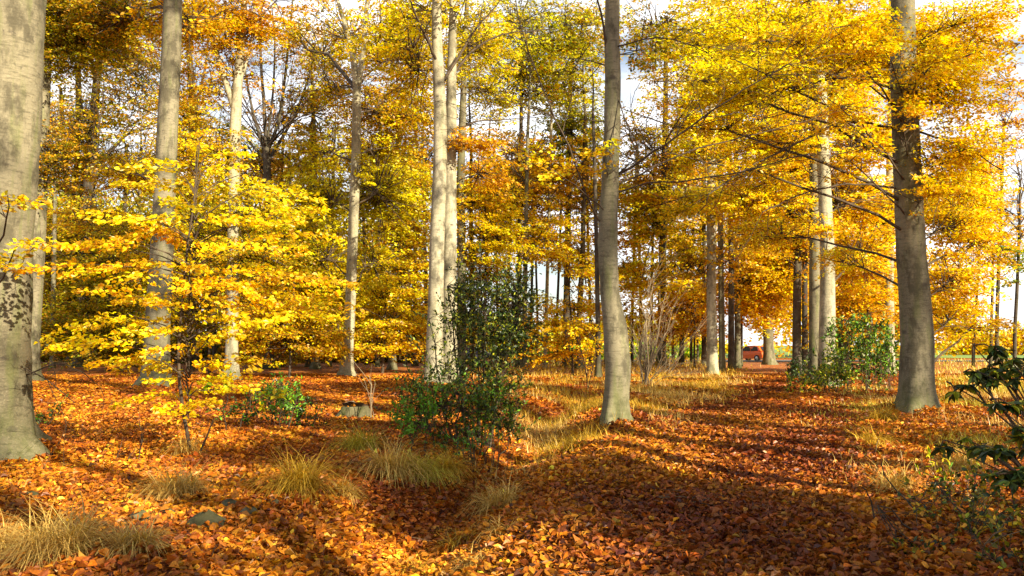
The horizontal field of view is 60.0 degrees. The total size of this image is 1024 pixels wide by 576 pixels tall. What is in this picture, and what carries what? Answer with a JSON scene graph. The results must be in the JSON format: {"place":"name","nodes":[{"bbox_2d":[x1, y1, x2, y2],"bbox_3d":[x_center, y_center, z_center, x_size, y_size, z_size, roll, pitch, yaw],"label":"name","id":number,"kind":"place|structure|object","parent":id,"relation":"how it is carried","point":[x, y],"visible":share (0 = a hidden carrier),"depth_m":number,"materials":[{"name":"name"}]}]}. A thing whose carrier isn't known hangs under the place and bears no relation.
{"place":"outdoors","nodes":[
{"label":"outdoors","id":0,"kind":"place"},
{"bbox_2d":[22,358,1023,575],"bbox_3d":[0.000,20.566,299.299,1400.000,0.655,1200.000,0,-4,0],"label":"ground","id":1,"kind":"structure","parent":0,"point":[402,368],"depth_m":50.29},
{"bbox_2d":[0,510,49,553],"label":"grass tuft","id":2,"kind":"object","parent":1,"relation":"on","point":[6,538],"visible":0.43,"depth_m":7.10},
{"bbox_2d":[0,0,125,467],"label":"beech tree","id":3,"kind":"object","parent":1,"relation":"on","point":[22,38],"visible":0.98,"depth_m":12.44,"materials":[{"name":"grey plant"}]},
{"bbox_2d":[0,480,145,574],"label":"grass tuft","id":4,"kind":"object","parent":1,"relation":"on","point":[55,538],"visible":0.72,"depth_m":6.36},
{"bbox_2d":[42,87,124,367],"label":"beech tree","id":5,"kind":"object","parent":1,"relation":"on","point":[54,233],"visible":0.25,"depth_m":60.27,"materials":[{"name":"yellow plant"}]},
{"bbox_2d":[40,65,151,365],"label":"beech tree","id":6,"kind":"object","parent":1,"relation":"on","point":[48,277],"visible":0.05,"depth_m":65.39,"materials":[{"name":"yellow plant"}]},
{"bbox_2d":[31,0,161,380],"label":"beech tree","id":7,"kind":"object","parent":1,"relation":"on","point":[63,40],"visible":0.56,"depth_m":37.40,"materials":[{"name":"yellow plant"}]},
{"bbox_2d":[43,1,196,366],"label":"beech tree","id":8,"kind":"object","parent":1,"relation":"on","point":[94,105],"visible":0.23,"depth_m":63.95,"materials":[{"name":"yellow plant"}]},
{"bbox_2d":[40,195,207,371],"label":"young beech","id":9,"kind":"object","parent":1,"relation":"on","point":[87,305],"visible":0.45,"depth_m":51.28,"materials":[{"name":"yellow plant"}]},
{"bbox_2d":[76,119,186,362],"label":"beech tree","id":10,"kind":"object","parent":1,"relation":"on","point":[139,191],"visible":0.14,"depth_m":66.41,"materials":[{"name":"yellow plant"}]},
{"bbox_2d":[78,506,190,562],"bbox_3d":[-2.661,1.740,6.229,0.851,0.336,0.888,0,-4,0],"label":"grass tuft","id":11,"kind":"object","parent":1,"relation":"on","point":[123,542],"visible":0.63,"depth_m":6.18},
{"bbox_2d":[51,0,248,386],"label":"beech tree","id":12,"kind":"object","parent":1,"relation":"on","point":[175,18],"visible":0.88,"depth_m":33.07,"materials":[{"name":"grey plant"}]},
{"bbox_2d":[61,0,282,369],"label":"beech tree","id":13,"kind":"object","parent":1,"relation":"on","point":[207,206],"visible":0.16,"depth_m":55.50,"materials":[{"name":"yellow plant"}]},
{"bbox_2d":[124,449,240,505],"bbox_3d":[-3.425,1.938,8.989,1.280,0.499,1.272,-2,-4,29],"label":"grass tuft","id":14,"kind":"object","parent":1,"relation":"on","point":[181,486],"visible":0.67,"depth_m":8.91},
{"bbox_2d":[150,428,215,457],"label":"grass tuft","id":15,"kind":"object","parent":1,"relation":"on","point":[181,447],"visible":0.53,"depth_m":12.44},
{"bbox_2d":[11,143,368,450],"bbox_3d":[-4.469,0.168,12.546,4.760,4.638,2.616,0,-4,0],"label":"beech sapling","id":16,"kind":"object","parent":1,"relation":"on","point":[198,283],"visible":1,"depth_m":12.50,"materials":[{"name":"yellow plant"}]},
{"bbox_2d":[69,174,324,373],"bbox_3d":[-16.643,-0.551,47.106,12.759,10.844,7.430,-1,-4,14],"label":"young beech","id":17,"kind":"object","parent":1,"relation":"on","point":[188,195],"visible":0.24,"depth_m":46.69,"materials":[{"name":"yellow plant"}]},
{"bbox_2d":[131,111,280,362],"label":"beech tree","id":18,"kind":"object","parent":1,"relation":"on","point":[213,333],"visible":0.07,"depth_m":65.53,"materials":[{"name":"yellow plant"}]},
{"bbox_2d":[186,509,225,527],"bbox_3d":[-2.525,1.953,7.344,0.331,0.233,0.231,0,-4,0],"label":"mossy stone","id":19,"kind":"object","parent":1,"relation":"on","point":[201,518],"visible":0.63,"depth_m":7.29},
{"bbox_2d":[106,0,334,379],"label":"beech tree","id":20,"kind":"object","parent":1,"relation":"on","point":[234,96],"visible":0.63,"depth_m":39.06,"materials":[{"name":"yellow plant"}]},
{"bbox_2d":[40,324,423,363],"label":"undergrowth","id":21,"kind":"object","parent":1,"relation":"on","point":[204,350],"visible":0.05,"depth_m":74.88,"materials":[{"name":"brown plant"}]},
{"bbox_2d":[42,139,431,354],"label":"distant woods","id":22,"kind":"object","parent":1,"relation":"on","point":[108,203],"visible":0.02,"depth_m":101.72,"materials":[{"name":"plant"}]},
{"bbox_2d":[199,365,293,429],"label":"leafy shoot","id":23,"kind":"object","parent":1,"relation":"on","point":[228,384],"visible":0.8,"depth_m":16.19,"materials":[{"name":"yellow plant"}]},
{"bbox_2d":[205,374,326,427],"bbox_3d":[-4.768,2.274,17.354,1.900,1.193,2.154,4,-5,-45],"label":"green bush","id":24,"kind":"object","parent":1,"relation":"on","point":[298,417],"visible":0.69,"depth_m":17.27,"materials":[{"name":"green plant"}]},
{"bbox_2d":[198,102,336,364],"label":"beech tree","id":25,"kind":"object","parent":1,"relation":"on","point":[259,162],"visible":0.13,"depth_m":64.58,"materials":[{"name":"yellow plant"}]},
{"bbox_2d":[224,58,326,366],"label":"beech tree","id":26,"kind":"object","parent":1,"relation":"on","point":[299,358],"visible":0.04,"depth_m":63.32,"materials":[{"name":"yellow plant"}]},
{"bbox_2d":[257,364,306,426],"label":"green bush","id":27,"kind":"object","parent":1,"relation":"on","point":[287,407],"visible":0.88,"depth_m":16.50,"materials":[{"name":"green plant"}]},
{"bbox_2d":[119,0,456,369],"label":"beech tree","id":28,"kind":"object","parent":1,"relation":"on","point":[266,146],"visible":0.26,"depth_m":56.33,"materials":[{"name":"leaf"},{"name":"twig bark"},{"name":"pale bark"}]},
{"bbox_2d":[212,282,364,376],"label":"young beech","id":29,"kind":"object","parent":1,"relation":"on","point":[295,339],"visible":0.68,"depth_m":41.44,"materials":[{"name":"yellow plant"}]},
{"bbox_2d":[235,429,369,504],"bbox_3d":[-2.057,1.775,8.772,1.672,0.652,1.607,0,-4,0],"label":"grass tuft","id":30,"kind":"object","parent":1,"relation":"on","point":[298,477],"visible":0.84,"depth_m":8.70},
{"bbox_2d":[259,81,345,366],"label":"beech tree","id":31,"kind":"object","parent":1,"relation":"on","point":[309,359],"visible":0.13,"depth_m":61.99,"materials":[{"name":"yellow plant"}]},
{"bbox_2d":[223,20,384,368],"bbox_3d":[-13.364,-6.280,58.886,11.024,23.738,7.369,0,-4,0],"label":"beech tree","id":32,"kind":"object","parent":1,"relation":"on","point":[315,365],"visible":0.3,"depth_m":58.54,"materials":[{"name":"yellow plant"}]},
{"bbox_2d":[276,107,370,365],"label":"beech tree","id":33,"kind":"object","parent":1,"relation":"on","point":[336,143],"visible":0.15,"depth_m":63.30,"materials":[{"name":"yellow plant"}]},
{"bbox_2d":[335,401,372,417],"bbox_3d":[-3.417,2.691,19.285,0.932,0.482,0.927,-2,-4,31],"label":"tree stump","id":34,"kind":"object","parent":1,"relation":"on","point":[360,409],"visible":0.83,"depth_m":19.10,"materials":[{"name":"wood"}]},
{"bbox_2d":[249,0,460,375],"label":"beech tree","id":35,"kind":"object","parent":1,"relation":"on","point":[380,195],"visible":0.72,"depth_m":48.89,"materials":[{"name":"yellow plant"}]},
{"bbox_2d":[313,414,406,451],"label":"grass tuft","id":36,"kind":"object","parent":1,"relation":"on","point":[358,444],"visible":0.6,"depth_m":12.99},
{"bbox_2d":[324,248,458,372],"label":"young beech","id":37,"kind":"object","parent":1,"relation":"on","point":[389,323],"visible":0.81,"depth_m":47.57,"materials":[{"name":"yellow plant"}]},
{"bbox_2d":[340,429,447,487],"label":"grass tuft","id":38,"kind":"object","parent":1,"relation":"on","point":[389,465],"visible":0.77,"depth_m":10.32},
{"bbox_2d":[358,75,430,365],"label":"beech tree","id":39,"kind":"object","parent":1,"relation":"on","point":[415,362],"visible":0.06,"depth_m":65.93,"materials":[{"name":"yellow plant"}]},
{"bbox_2d":[324,0,467,369],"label":"beech tree","id":40,"kind":"object","parent":1,"relation":"on","point":[418,242],"visible":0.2,"depth_m":56.06,"materials":[{"name":"yellow plant"}]},
{"bbox_2d":[381,382,443,452],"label":"evergreen seedling","id":41,"kind":"object","parent":1,"relation":"on","point":[408,429],"visible":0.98,"depth_m":12.21,"materials":[{"name":"green plant"}]},
{"bbox_2d":[330,0,512,383],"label":"beech tree","id":42,"kind":"object","parent":1,"relation":"on","point":[437,230],"visible":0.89,"depth_m":36.42,"materials":[{"name":"grey plant"}]},
{"bbox_2d":[378,445,471,493],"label":"grass tuft","id":43,"kind":"object","parent":1,"relation":"on","point":[432,472],"visible":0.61,"depth_m":10.58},
{"bbox_2d":[363,96,489,367],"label":"beech tree","id":44,"kind":"object","parent":1,"relation":"on","point":[425,249],"visible":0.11,"depth_m":61.13,"materials":[{"name":"plant"}]},
{"bbox_2d":[430,446,481,481],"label":"grass tuft","id":45,"kind":"object","parent":1,"relation":"on","point":[451,464],"visible":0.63,"depth_m":11.38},
{"bbox_2d":[374,358,540,469],"bbox_3d":[-0.797,1.835,12.992,2.457,1.653,1.712,0,-4,0],"label":"holly bush","id":46,"kind":"object","parent":1,"relation":"on","point":[482,405],"visible":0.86,"depth_m":12.76,"materials":[{"name":"green plant"}]},
{"bbox_2d":[377,0,544,373],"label":"beech tree","id":47,"kind":"object","parent":1,"relation":"on","point":[489,228],"visible":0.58,"depth_m":48.15,"materials":[{"name":"yellow plant"}]},
{"bbox_2d":[343,0,581,381],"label":"beech tree","id":48,"kind":"object","parent":1,"relation":"on","point":[484,46],"visible":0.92,"depth_m":38.04,"materials":[{"name":"yellow plant"}]},
{"bbox_2d":[440,423,494,475],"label":"evergreen seedling","id":49,"kind":"object","parent":1,"relation":"on","point":[466,446],"visible":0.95,"depth_m":11.83,"materials":[{"name":"green plant"}]},
{"bbox_2d":[406,241,552,449],"bbox_3d":[-0.517,0.939,13.876,2.322,3.365,1.600,0,-4,0],"label":"holly bush","id":50,"kind":"object","parent":1,"relation":"on","point":[515,334],"visible":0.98,"depth_m":13.78,"materials":[{"name":"green plant"}]},
{"bbox_2d":[425,44,544,365],"bbox_3d":[-2.180,-6.076,63.749,9.763,24.019,8.945,0,-4,0],"label":"beech tree","id":51,"kind":"object","parent":1,"relation":"on","point":[471,161],"visible":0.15,"depth_m":64.11,"materials":[{"name":"yellow plant"}]},
{"bbox_2d":[455,464,529,519],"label":"grass tuft","id":52,"kind":"object","parent":1,"relation":"on","point":[505,497],"visible":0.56,"depth_m":9.70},
{"bbox_2d":[465,107,540,364],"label":"beech tree","id":53,"kind":"object","parent":1,"relation":"on","point":[485,269],"visible":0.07,"depth_m":62.12,"materials":[{"name":"yellow plant"}]},
{"bbox_2d":[0,372,1023,575],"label":"fallen leaves","id":54,"kind":"object","parent":1,"relation":"on","point":[754,501],"visible":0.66,"depth_m":9.47,"materials":[{"name":"orange plant"}]},
{"bbox_2d":[465,2,602,370],"bbox_3d":[1.420,-6.412,53.315,8.192,23.283,9.355,-1,-4,11],"label":"beech tree","id":55,"kind":"object","parent":1,"relation":"on","point":[542,229],"visible":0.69,"depth_m":54.40,"materials":[{"name":"yellow plant"}]},
{"bbox_2d":[456,0,635,368],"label":"beech tree","id":56,"kind":"object","parent":1,"relation":"on","point":[534,201],"visible":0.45,"depth_m":58.43,"materials":[{"name":"yellow plant"}]},
{"bbox_2d":[466,359,640,458],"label":"grass","id":57,"kind":"structure","parent":1,"relation":"on","point":[577,408],"depth_m":20.88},
{"bbox_2d":[508,139,599,364],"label":"beech tree","id":58,"kind":"object","parent":1,"relation":"on","point":[558,277],"visible":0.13,"depth_m":65.02,"materials":[{"name":"yellow plant"}]},
{"bbox_2d":[510,98,601,368],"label":"tree","id":59,"kind":"object","parent":1,"relation":"on","point":[546,241],"visible":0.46,"depth_m":58.10,"materials":[{"name":"yellow plant"}]},
{"bbox_2d":[486,257,630,375],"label":"young beech","id":60,"kind":"object","parent":1,"relation":"on","point":[551,323],"visible":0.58,"depth_m":43.81,"materials":[{"name":"yellow plant"}]},
{"bbox_2d":[551,66,603,377],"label":"beech tree","id":61,"kind":"object","parent":1,"relation":"on","point":[588,330],"visible":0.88,"depth_m":41.97,"materials":[{"name":"plant"}]},
{"bbox_2d":[509,0,648,367],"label":"beech tree","id":62,"kind":"object","parent":1,"relation":"on","point":[566,131],"visible":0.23,"depth_m":62.32,"materials":[{"name":"yellow plant"}]},
{"bbox_2d":[467,340,718,359],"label":"hedge","id":63,"kind":"object","parent":1,"relation":"on","point":[687,353],"visible":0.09,"depth_m":93.86,"materials":[{"name":"brown plant"}]},
{"bbox_2d":[552,43,664,368],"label":"beech tree","id":64,"kind":"object","parent":1,"relation":"on","point":[585,181],"visible":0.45,"depth_m":58.13,"materials":[{"name":"yellow plant"}]},
{"bbox_2d":[447,359,771,496],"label":"grass","id":65,"kind":"structure","parent":1,"relation":"on","point":[649,388],"depth_m":28.06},
{"bbox_2d":[571,153,661,366],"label":"beech tree","id":66,"kind":"object","parent":1,"relation":"on","point":[623,243],"visible":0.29,"depth_m":63.06,"materials":[{"name":"yellow plant"}]},
{"bbox_2d":[586,149,683,364],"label":"beech tree","id":67,"kind":"object","parent":1,"relation":"on","point":[632,340],"visible":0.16,"depth_m":69.84,"materials":[{"name":"yellow plant"}]},
{"bbox_2d":[594,144,687,353],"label":"beech tree","id":68,"kind":"object","parent":1,"relation":"on","point":[636,328],"visible":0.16,"depth_m":67.93,"materials":[{"name":"yellow plant"}]},
{"bbox_2d":[394,0,890,425],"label":"beech tree","id":69,"kind":"object","parent":1,"relation":"on","point":[617,358],"visible":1,"depth_m":16.01,"materials":[{"name":"yellow plant"}]},
{"bbox_2d":[597,0,723,365],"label":"beech tree","id":70,"kind":"object","parent":1,"relation":"on","point":[661,230],"visible":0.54,"depth_m":64.16,"materials":[{"name":"yellow plant"}]},
{"bbox_2d":[598,251,727,384],"bbox_3d":[5.831,1.210,32.811,5.230,5.255,3.425,0,-4,0],"label":"leafless thicket","id":71,"kind":"object","parent":1,"relation":"on","point":[651,359],"visible":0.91,"depth_m":32.84,"materials":[{"name":"brown plant"}]},
{"bbox_2d":[636,142,726,364],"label":"beech tree","id":72,"kind":"object","parent":1,"relation":"on","point":[691,342],"visible":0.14,"depth_m":65.77,"materials":[{"name":"yellow plant"}]},
{"bbox_2d":[637,101,740,364],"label":"beech tree","id":73,"kind":"object","parent":1,"relation":"on","point":[682,359],"visible":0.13,"depth_m":66.64,"materials":[{"name":"yellow plant"}]},
{"bbox_2d":[636,260,752,367],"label":"young beech","id":74,"kind":"object","parent":1,"relation":"on","point":[692,327],"visible":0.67,"depth_m":59.50,"materials":[{"name":"yellow plant"}]},
{"bbox_2d":[652,110,743,365],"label":"beech tree","id":75,"kind":"object","parent":1,"relation":"on","point":[703,240],"visible":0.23,"depth_m":65.84,"materials":[{"name":"yellow plant"}]},
{"bbox_2d":[626,0,788,374],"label":"beech tree","id":76,"kind":"object","parent":1,"relation":"on","point":[687,257],"visible":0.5,"depth_m":44.57,"materials":[{"name":"yellow plant"}]},
{"bbox_2d":[646,0,773,371],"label":"beech tree","id":77,"kind":"object","parent":1,"relation":"on","point":[720,252],"visible":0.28,"depth_m":51.05,"materials":[{"name":"orange plant"}]},
{"bbox_2d":[648,3,779,370],"bbox_3d":[12.916,-6.498,55.921,9.563,23.863,6.423,2,-4,-30],"label":"beech tree","id":78,"kind":"object","parent":1,"relation":"on","point":[731,351],"visible":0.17,"depth_m":54.88,"materials":[{"name":"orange plant"}]},
{"bbox_2d":[655,18,790,367],"bbox_3d":[14.124,-6.304,58.539,8.951,23.756,6.943,0,-4,0],"label":"beech tree","id":79,"kind":"object","parent":1,"relation":"on","point":[738,292],"visible":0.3,"depth_m":58.75,"materials":[{"name":"yellow plant"}]},
{"bbox_2d":[717,161,782,366],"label":"beech tree","id":80,"kind":"object","parent":1,"relation":"on","point":[751,327],"visible":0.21,"depth_m":63.82,"materials":[{"name":"yellow plant"}]},
{"bbox_2d":[655,0,867,380],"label":"beech tree","id":81,"kind":"object","parent":1,"relation":"on","point":[741,201],"visible":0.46,"depth_m":35.38,"materials":[{"name":"yellow plant"}]},
{"bbox_2d":[703,101,848,364],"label":"beech tree","id":82,"kind":"object","parent":1,"relation":"on","point":[785,293],"visible":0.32,"depth_m":59.56,"materials":[{"name":"yellow plant"}]},
{"bbox_2d":[712,1,875,374],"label":"beech tree","id":83,"kind":"object","parent":1,"relation":"on","point":[799,258],"visible":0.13,"depth_m":43.88,"materials":[{"name":"yellow plant"}]},
{"bbox_2d":[785,352,810,381],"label":"green bush","id":84,"kind":"object","parent":1,"relation":"on","point":[792,368],"visible":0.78,"depth_m":36.69,"materials":[{"name":"green plant"}]},
{"bbox_2d":[755,2,858,374],"bbox_3d":[15.997,-7.152,48.326,7.601,24.190,7.188,0,-4,0],"label":"beech tree","id":85,"kind":"object","parent":1,"relation":"on","point":[804,322],"depth_m":46.89,"materials":[{"name":"plant"}]},
{"bbox_2d":[704,0,928,386],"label":"beech tree","id":86,"kind":"object","parent":1,"relation":"on","point":[829,210],"visible":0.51,"depth_m":36.26,"materials":[{"name":"yellow plant"}]},
{"bbox_2d":[623,0,1023,414],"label":"beech tree","id":87,"kind":"object","parent":1,"relation":"on","point":[908,102],"visible":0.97,"depth_m":20.07,"materials":[{"name":"yellow plant"}]},
{"bbox_2d":[784,342,866,393],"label":"green bush","id":88,"kind":"object","parent":1,"relation":"on","point":[826,374],"visible":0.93,"depth_m":28.33,"materials":[{"name":"green plant"}]},
{"bbox_2d":[810,308,899,393],"bbox_3d":[11.399,2.045,28.975,3.251,2.950,2.102,0,-4,0],"label":"green bush","id":89,"kind":"object","parent":1,"relation":"on","point":[873,359],"visible":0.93,"depth_m":28.67,"materials":[{"name":"green plant"}]},
{"bbox_2d":[802,257,939,372],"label":"young beech","id":90,"kind":"object","parent":1,"relation":"on","point":[871,298],"visible":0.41,"depth_m":42.63,"materials":[{"name":"yellow plant"}]},
{"bbox_2d":[836,424,907,447],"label":"grass tuft","id":91,"kind":"object","parent":1,"relation":"on","point":[874,438],"visible":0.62,"depth_m":13.41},
{"bbox_2d":[785,0,965,371],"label":"beech tree","id":92,"kind":"object","parent":1,"relation":"on","point":[875,304],"visible":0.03,"depth_m":49.65,"materials":[{"name":"yellow plant"}]},
{"bbox_2d":[851,399,918,421],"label":"grass tuft","id":93,"kind":"object","parent":1,"relation":"on","point":[887,414],"visible":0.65,"depth_m":18.01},
{"bbox_2d":[849,458,938,493],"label":"grass tuft","id":94,"kind":"object","parent":1,"relation":"on","point":[896,484],"visible":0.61,"depth_m":9.82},
{"bbox_2d":[777,358,1023,492],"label":"grass","id":95,"kind":"structure","parent":1,"relation":"on","point":[1001,391],"depth_m":22.52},
{"bbox_2d":[830,0,1023,372],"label":"beech tree","id":96,"kind":"object","parent":1,"relation":"on","point":[923,20],"visible":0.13,"depth_m":45.70,"materials":[{"name":"yellow plant"}]},
{"bbox_2d":[862,437,1023,575],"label":"bramble patch","id":97,"kind":"object","parent":1,"relation":"on","point":[976,496],"visible":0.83,"depth_m":7.20,"materials":[{"name":"green plant"}]},
{"bbox_2d":[912,446,973,496],"bbox_3d":[4.448,2.019,9.320,0.651,0.645,1.131,-3,-5,41],"label":"bramble patch","id":98,"kind":"object","parent":1,"relation":"on","point":[933,464],"visible":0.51,"depth_m":9.43,"materials":[{"name":"green plant"}]},
{"bbox_2d":[923,440,1002,472],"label":"grass tuft","id":99,"kind":"object","parent":1,"relation":"on","point":[957,462],"visible":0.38,"depth_m":11.05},
{"bbox_2d":[926,124,1023,366],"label":"beech tree","id":100,"kind":"object","parent":1,"relation":"on","point":[977,317],"visible":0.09,"depth_m":61.71,"materials":[{"name":"yellow plant"}]},
{"bbox_2d":[930,343,1023,494],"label":"rhododendron bush","id":101,"kind":"object","parent":1,"relation":"on","point":[1013,478],"visible":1,"depth_m":4.82,"materials":[{"name":"green plant"}]},
{"bbox_2d":[931,52,1023,366],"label":"beech tree","id":102,"kind":"object","parent":1,"relation":"on","point":[1017,83],"visible":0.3,"depth_m":64.44,"materials":[{"name":"yellow plant"}]},
{"bbox_2d":[973,83,1023,358],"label":"beech tree","id":103,"kind":"object","parent":1,"relation":"on","point":[1018,269],"visible":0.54,"depth_m":60.41,"materials":[{"name":"yellow plant"}]},
{"bbox_2d":[47,0,1023,345],"label":"sky","id":104,"kind":"structure","parent":0,"point":[1006,309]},
{"bbox_2d":[601,360,1007,360],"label":"road","id":105,"kind":"structure","parent":0,"point":[855,360],"depth_m":83.70,"materials":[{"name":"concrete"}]},
{"bbox_2d":[743,345,762,360],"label":"parked car","id":106,"kind":"object","parent":105,"relation":"on","point":[755,352],"visible":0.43,"depth_m":82.69,"materials":[{"name":"orange paint"}]},
{"bbox_2d":[718,346,1023,357],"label":"field","id":107,"kind":"structure","parent":0,"point":[786,354],"depth_m":121.26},
{"bbox_2d":[749,241,1023,357],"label":"distant woods","id":108,"kind":"object","parent":107,"relation":"on","point":[1006,342],"visible":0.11,"depth_m":103.82,"materials":[{"name":"plant"}]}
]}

